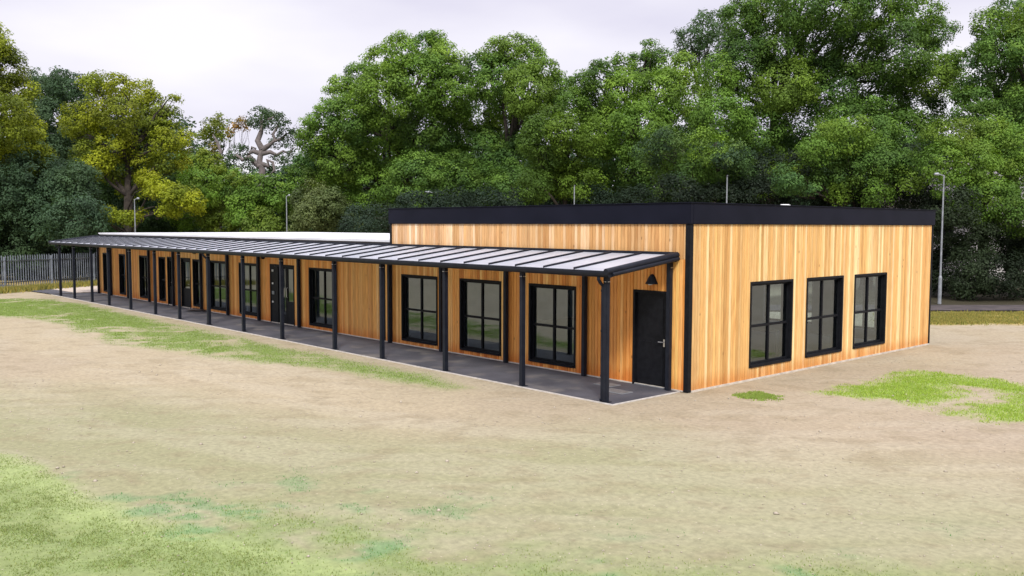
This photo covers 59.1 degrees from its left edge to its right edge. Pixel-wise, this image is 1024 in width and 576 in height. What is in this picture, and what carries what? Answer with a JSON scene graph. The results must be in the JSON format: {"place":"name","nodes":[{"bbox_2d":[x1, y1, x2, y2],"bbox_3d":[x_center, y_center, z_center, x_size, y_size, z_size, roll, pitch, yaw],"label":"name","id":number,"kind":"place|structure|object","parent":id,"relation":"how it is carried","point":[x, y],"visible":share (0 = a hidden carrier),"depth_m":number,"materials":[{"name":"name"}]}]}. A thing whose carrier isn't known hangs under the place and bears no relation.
{"place":"outdoors","nodes":[
{"label":"outdoors","id":0,"kind":"place"},
{"bbox_2d":[0,284,72,293],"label":"path","id":1,"kind":"structure","parent":0,"point":[50,291],"depth_m":46.55,"materials":[{"name":"beige concrete"}]},
{"bbox_2d":[54,286,97,292],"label":"path","id":2,"kind":"structure","parent":0,"point":[83,289],"depth_m":47.96,"materials":[{"name":"beige concrete"}]},
{"bbox_2d":[0,298,462,388],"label":"grass","id":3,"kind":"structure","parent":0,"point":[93,316],"depth_m":29.32,"materials":[{"name":"green plant"}]},
{"bbox_2d":[0,453,1022,575],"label":"grass","id":4,"kind":"structure","parent":0,"point":[93,544],"depth_m":9.95,"materials":[{"name":"green plant"}]},
{"bbox_2d":[0,0,1022,186],"label":"sky","id":5,"kind":"structure","parent":0,"point":[230,58],"materials":[{"name":"white"}]},
{"bbox_2d":[0,273,1023,575],"bbox_3d":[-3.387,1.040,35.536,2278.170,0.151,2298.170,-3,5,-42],"label":"ground","id":6,"kind":"structure","parent":0,"point":[536,505],"depth_m":13.24,"materials":[{"name":"soil"}]},
{"bbox_2d":[0,22,59,179],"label":"oak tree","id":7,"kind":"object","parent":6,"relation":"on","point":[15,126],"visible":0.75,"depth_m":56.55,"materials":[{"name":"green plant"}]},
{"bbox_2d":[0,252,96,286],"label":"palisade fence","id":8,"kind":"object","parent":6,"relation":"on","point":[50,259],"visible":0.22,"depth_m":50.46,"materials":[{"name":"grey metal"}]},
{"bbox_2d":[0,236,96,280],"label":"laurel bush","id":9,"kind":"object","parent":6,"relation":"on","point":[66,251],"visible":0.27,"depth_m":56.23,"materials":[{"name":"green plant"}]},
{"bbox_2d":[0,279,96,293],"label":"dry grass","id":10,"kind":"structure","parent":6,"relation":"on","point":[29,288],"depth_m":48.12,"materials":[{"name":"green plant"}]},
{"bbox_2d":[0,146,114,278],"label":"oak tree","id":11,"kind":"object","parent":6,"relation":"on","point":[55,193],"visible":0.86,"depth_m":54.48,"materials":[{"name":"green plant"}]},
{"bbox_2d":[15,65,124,226],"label":"oak tree","id":12,"kind":"object","parent":6,"relation":"on","point":[56,86],"visible":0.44,"depth_m":70.74,"materials":[{"name":"green plant"}]},
{"bbox_2d":[55,68,195,230],"bbox_3d":[-28.449,-8.538,65.715,10.641,14.975,7.562,0,4,2],"label":"oak tree","id":13,"kind":"object","parent":6,"relation":"on","point":[148,119],"visible":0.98,"depth_m":64.84,"materials":[{"name":"green plant"}]},
{"bbox_2d":[134,197,139,232],"bbox_3d":[-23.729,-3.112,57.181,0.366,5.257,0.147,1,4,7],"label":"lamp post","id":14,"kind":"object","parent":6,"relation":"on","point":[134,214],"visible":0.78,"depth_m":57.05,"materials":[{"name":"metal"}]},
{"bbox_2d":[66,170,209,232],"bbox_3d":[-24.868,-4.404,61.501,9.411,7.330,5.005,1,4,7],"label":"oak tree","id":15,"kind":"object","parent":6,"relation":"on","point":[181,195],"visible":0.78,"depth_m":60.31,"materials":[{"name":"green plant"}]},
{"bbox_2d":[76,149,204,232],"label":"oak tree","id":16,"kind":"object","parent":6,"relation":"on","point":[160,225],"visible":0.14,"depth_m":74.97,"materials":[{"name":"green plant"}]},
{"bbox_2d":[164,146,253,231],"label":"ash tree","id":17,"kind":"object","parent":6,"relation":"on","point":[209,181],"visible":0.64,"depth_m":74.03,"materials":[{"name":"green plant"}]},
{"bbox_2d":[193,111,235,231],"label":"oak tree","id":18,"kind":"object","parent":6,"relation":"on","point":[219,123],"visible":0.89,"depth_m":84.10,"materials":[{"name":"green plant"}]},
{"bbox_2d":[225,116,250,231],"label":"oak tree","id":19,"kind":"object","parent":6,"relation":"on","point":[235,125],"visible":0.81,"depth_m":83.16,"materials":[{"name":"green plant"}]},
{"bbox_2d":[212,105,303,231],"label":"gnarled oak tree","id":20,"kind":"object","parent":6,"relation":"on","point":[263,150],"visible":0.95,"depth_m":79.88,"materials":[{"name":"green plant"}]},
{"bbox_2d":[218,161,332,231],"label":"hawthorn bush","id":21,"kind":"object","parent":6,"relation":"on","point":[264,199],"visible":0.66,"depth_m":70.22,"materials":[{"name":"green plant"}]},
{"bbox_2d":[286,194,289,231],"bbox_3d":[-15.156,-3.545,61.194,0.304,5.612,0.147,1,4,9],"label":"lamp post","id":22,"kind":"object","parent":6,"relation":"on","point":[286,212],"visible":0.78,"depth_m":61.04,"materials":[{"name":"metal"}]},
{"bbox_2d":[284,178,362,232],"bbox_3d":[-13.956,-4.509,65.944,5.994,6.985,5.539,2,4,20],"label":"hawthorn bush","id":23,"kind":"object","parent":6,"relation":"on","point":[326,211],"visible":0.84,"depth_m":64.93,"materials":[{"name":"green plant"}]},
{"bbox_2d":[52,292,676,403],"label":"tarmac walkway","id":24,"kind":"structure","parent":6,"relation":"on","point":[567,383],"depth_m":24.11,"materials":[{"name":"grey asphalt"}]},
{"bbox_2d":[48,235,679,402],"bbox_3d":[-9.699,-0.209,31.830,2.256,2.955,36.806,-3,5,-42],"label":"canopy","id":25,"kind":"object","parent":24,"relation":"on","point":[606,265],"visible":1,"depth_m":23.63,"materials":[{"name":"metal"}]},
{"bbox_2d":[51,294,679,405],"bbox_3d":[-9.710,1.331,32.011,2.150,0.158,37.030,-3,5,-42],"label":"kerb edging","id":26,"kind":"object","parent":24,"relation":"on","point":[412,365],"visible":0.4,"depth_m":21.88,"materials":[{"name":"concrete"}]},
{"bbox_2d":[594,383,619,386],"bbox_3d":[2.093,2.127,19.895,0.340,0.011,0.520,-3,5,-42],"label":"inspection cover","id":27,"kind":"object","parent":24,"relation":"on","point":[612,385],"visible":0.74,"depth_m":19.86,"materials":[{"name":"metal"}]},
{"bbox_2d":[609,388,631,393],"bbox_3d":[2.218,2.183,19.091,0.360,0.011,0.600,-3,5,-42],"label":"inspection cover","id":28,"kind":"object","parent":24,"relation":"on","point":[613,390],"visible":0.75,"depth_m":19.02,"materials":[{"name":"metal"}]},
{"bbox_2d":[292,28,488,215],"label":"oak tree","id":29,"kind":"object","parent":6,"relation":"on","point":[387,126],"visible":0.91,"depth_m":67.85,"materials":[{"name":"green plant"}]},
{"bbox_2d":[336,182,670,232],"bbox_3d":[-0.494,-3.903,60.455,21.626,6.612,8.839,0,4,0],"label":"laurel bush","id":30,"kind":"object","parent":6,"relation":"on","point":[467,198],"visible":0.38,"depth_m":58.62,"materials":[{"name":"green plant"}]},
{"bbox_2d":[447,30,569,205],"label":"oak tree","id":31,"kind":"object","parent":6,"relation":"on","point":[502,171],"visible":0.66,"depth_m":68.15,"materials":[{"name":"green plant"}]},
{"bbox_2d":[3,112,1023,246],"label":"distant wood","id":32,"kind":"object","parent":6,"relation":"on","point":[288,164],"depth_m":92.36,"materials":[{"name":"green plant"}]},
{"bbox_2d":[4,349,1023,575],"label":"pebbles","id":33,"kind":"object","parent":6,"relation":"on","point":[94,480],"visible":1,"depth_m":14.02,"materials":[{"name":"stone"}]},
{"bbox_2d":[98,202,936,392],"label":"classroom building","id":34,"kind":"structure","parent":6,"relation":"on","point":[733,263],"depth_m":23.21,"materials":[{"name":"wood"}]},
{"bbox_2d":[102,253,106,291],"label":"window","id":35,"kind":"structure","parent":34,"relation":"in","point":[104,254],"depth_m":45.45,"materials":[{"name":"black glass"}]},
{"bbox_2d":[119,254,125,294],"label":"window","id":36,"kind":"structure","parent":34,"relation":"in","point":[122,271],"depth_m":43.77,"materials":[{"name":"black glass"}]},
{"bbox_2d":[139,255,147,298],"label":"window","id":37,"kind":"structure","parent":34,"relation":"in","point":[142,259],"depth_m":41.79,"materials":[{"name":"black glass"}]},
{"bbox_2d":[158,257,165,300],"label":"window","id":38,"kind":"structure","parent":34,"relation":"in","point":[161,260],"depth_m":40.07,"materials":[{"name":"black glass"}]},
{"bbox_2d":[167,257,171,304],"bbox_3d":[-14.768,-0.305,39.161,0.151,2.102,0.666,-3,5,-42],"label":"door","id":39,"kind":"structure","parent":34,"relation":"in","point":[169,282],"depth_m":39.30,"materials":[{"name":"black glass"}]},
{"bbox_2d":[180,258,190,308],"bbox_3d":[-13.667,-0.218,37.956,0.151,2.102,0.976,-3,5,-42],"label":"door","id":40,"kind":"structure","parent":34,"relation":"in","point":[185,292],"depth_m":38.17,"materials":[{"name":"black glass"}]},
{"bbox_2d":[192,259,199,306],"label":"window","id":41,"kind":"structure","parent":34,"relation":"in","point":[195,262],"depth_m":37.40,"materials":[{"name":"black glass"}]},
{"bbox_2d":[210,260,225,310],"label":"window","id":42,"kind":"structure","parent":34,"relation":"in","point":[212,263],"depth_m":36.21,"materials":[{"name":"black metal"}]},
{"bbox_2d":[238,262,256,315],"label":"window","id":43,"kind":"structure","parent":34,"relation":"in","point":[251,313],"depth_m":33.85,"materials":[{"name":"black metal"}]},
{"bbox_2d":[270,264,294,325],"bbox_3d":[-8.059,0.224,31.819,0.150,2.102,1.746,-3,5,-42],"label":"door","id":44,"kind":"structure","parent":34,"relation":"in","point":[289,318],"depth_m":32.02,"materials":[{"name":"black metal"}]},
{"bbox_2d":[308,267,331,328],"bbox_3d":[-6.136,0.316,29.866,0.360,1.980,1.780,-3,5,-42],"label":"window","id":45,"kind":"structure","parent":34,"relation":"in","point":[313,313],"depth_m":30.36,"materials":[{"name":"black metal"}]},
{"bbox_2d":[401,274,437,345],"bbox_3d":[-2.546,0.598,25.936,0.360,1.980,1.760,-3,5,-42],"label":"window","id":46,"kind":"structure","parent":34,"relation":"in","point":[405,278],"depth_m":26.33,"materials":[{"name":"black metal"}]},
{"bbox_2d":[459,278,501,355],"bbox_3d":[-0.738,0.741,23.957,0.360,1.980,1.710,-3,5,-42],"label":"window","id":47,"kind":"structure","parent":34,"relation":"in","point":[464,315],"depth_m":24.29,"materials":[{"name":"black metal"}]},
{"bbox_2d":[528,283,575,367],"bbox_3d":[1.074,0.884,21.974,0.360,1.980,1.650,-3,5,-42],"label":"window","id":48,"kind":"structure","parent":34,"relation":"in","point":[533,324],"depth_m":22.23,"materials":[{"name":"black metal"}]},
{"bbox_2d":[632,289,665,388],"bbox_3d":[3.042,1.098,19.671,0.146,2.102,0.966,-3,5,-42],"label":"door","id":49,"kind":"structure","parent":34,"relation":"in","point":[649,306],"depth_m":19.71,"materials":[{"name":"metal"}]},
{"bbox_2d":[751,327,778,355],"bbox_3d":[6.565,1.451,24.528,0.600,0.715,1.200,-3,5,-42],"label":"table","id":50,"kind":"object","parent":34,"relation":"on","point":[760,329],"visible":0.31,"depth_m":24.23,"materials":[{"name":"laminate"}]},
{"bbox_2d":[749,279,793,367],"bbox_3d":[5.941,0.795,21.131,1.850,2.000,0.360,-3,5,-42],"label":"window","id":51,"kind":"structure","parent":34,"relation":"in","point":[786,321],"depth_m":21.54,"materials":[{"name":"black metal"}]},
{"bbox_2d":[765,281,812,323],"bbox_3d":[9.304,0.186,30.196,0.120,1.900,1.800,-3,5,-42],"label":"window","id":52,"kind":"structure","parent":34,"relation":"in","point":[773,319],"depth_m":30.74,"materials":[{"name":"glass"}]},
{"bbox_2d":[805,275,843,357],"bbox_3d":[7.752,0.686,22.778,1.850,2.000,0.360,-3,5,-42],"label":"window","id":53,"kind":"structure","parent":34,"relation":"in","point":[836,315],"depth_m":23.21,"materials":[{"name":"black metal"}]},
{"bbox_2d":[855,277,873,329],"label":"window","id":54,"kind":"structure","parent":34,"relation":"in","point":[864,283],"depth_m":28.25,"materials":[{"name":"glass"}]},
{"bbox_2d":[852,272,886,348],"bbox_3d":[9.537,0.578,24.401,1.860,2.000,0.360,-3,5,-42],"label":"window","id":55,"kind":"structure","parent":34,"relation":"in","point":[881,278],"depth_m":24.84,"materials":[{"name":"black metal"}]},
{"bbox_2d":[99,466,984,575],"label":"weeds","id":56,"kind":"object","parent":6,"relation":"on","point":[343,506],"visible":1,"depth_m":11.14,"materials":[{"name":"green plant"}]},
{"bbox_2d":[513,102,608,204],"bbox_3d":[2.778,-6.327,59.070,6.918,11.658,6.262,-3,5,-42],"label":"oak tree","id":57,"kind":"object","parent":6,"relation":"on","point":[555,160],"visible":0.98,"depth_m":57.97,"materials":[{"name":"green plant"}]},
{"bbox_2d":[188,305,1023,309],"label":"footpath","id":58,"kind":"structure","parent":6,"relation":"on","point":[957,307],"depth_m":38.57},
{"bbox_2d":[555,38,717,202],"bbox_3d":[8.948,-9.001,63.087,11.596,16.472,13.252,1,4,9],"label":"oak tree","id":59,"kind":"object","parent":6,"relation":"on","point":[626,116],"visible":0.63,"depth_m":60.76,"materials":[{"name":"green plant"}]},
{"bbox_2d":[628,118,759,201],"bbox_3d":[10.170,-4.651,50.059,6.946,9.604,6.498,0,4,-9],"label":"oak tree","id":60,"kind":"object","parent":6,"relation":"on","point":[735,155],"visible":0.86,"depth_m":49.01,"materials":[{"name":"green plant"}]},
{"bbox_2d":[670,9,738,202],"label":"oak tree","id":61,"kind":"object","parent":6,"relation":"on","point":[700,43],"visible":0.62,"depth_m":65.19,"materials":[{"name":"green plant"}]},
{"bbox_2d":[726,175,727,202],"bbox_3d":[10.964,-2.701,46.206,0.144,6.151,0.144,-3,5,-42],"label":"lamp post","id":62,"kind":"object","parent":6,"relation":"on","point":[726,188],"visible":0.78,"depth_m":46.03,"materials":[{"name":"metal"}]},
{"bbox_2d":[649,139,947,208],"bbox_3d":[15.588,-3.913,49.371,16.194,8.256,6.927,0,4,-9],"label":"laurel bush","id":63,"kind":"object","parent":6,"relation":"on","point":[760,185],"visible":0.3,"depth_m":48.49,"materials":[{"name":"green plant"}]},
{"bbox_2d":[682,0,968,204],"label":"oak tree","id":64,"kind":"object","parent":6,"relation":"on","point":[788,92],"visible":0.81,"depth_m":52.14,"materials":[{"name":"green plant"}]},
{"bbox_2d":[767,114,931,289],"bbox_3d":[17.303,-4.387,47.222,9.549,9.510,5.411,-1,4,-9],"label":"oak tree","id":65,"kind":"object","parent":6,"relation":"on","point":[869,150],"visible":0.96,"depth_m":45.84,"materials":[{"name":"green plant"}]},
{"bbox_2d":[810,368,1023,424],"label":"grass","id":66,"kind":"structure","parent":6,"relation":"on","point":[897,386],"depth_m":19.15,"materials":[{"name":"green plant"}]},
{"bbox_2d":[934,172,944,303],"bbox_3d":[19.206,-2.208,40.700,0.518,5.976,0.153,0,4,0],"label":"lamp post","id":67,"kind":"object","parent":6,"relation":"on","point":[939,281],"visible":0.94,"depth_m":40.73,"materials":[{"name":"metal"}]},
{"bbox_2d":[904,184,1023,301],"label":"laurel bush","id":68,"kind":"object","parent":6,"relation":"on","point":[962,251],"visible":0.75,"depth_m":43.12,"materials":[{"name":"green plant"}]},
{"bbox_2d":[908,115,1023,292],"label":"oak tree","id":69,"kind":"object","parent":6,"relation":"on","point":[1004,187],"visible":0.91,"depth_m":43.78,"materials":[{"name":"green plant"}]},
{"bbox_2d":[943,0,1023,279],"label":"oak tree","id":70,"kind":"object","parent":6,"relation":"on","point":[1006,101],"visible":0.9,"depth_m":48.24,"materials":[{"name":"green plant"}]},
{"bbox_2d":[731,390,783,402],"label":"grass","id":71,"kind":"structure","parent":0,"point":[757,395],"depth_m":18.59,"materials":[{"name":"green plant"}]},
{"bbox_2d":[871,309,1023,325],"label":"dry grass","id":72,"kind":"structure","parent":0,"point":[971,318],"depth_m":34.18,"materials":[{"name":"yellow plant"}]},
{"bbox_2d":[877,161,1023,280],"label":"tree","id":73,"kind":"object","parent":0,"point":[949,208],"depth_m":58.79,"materials":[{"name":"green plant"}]}
]}

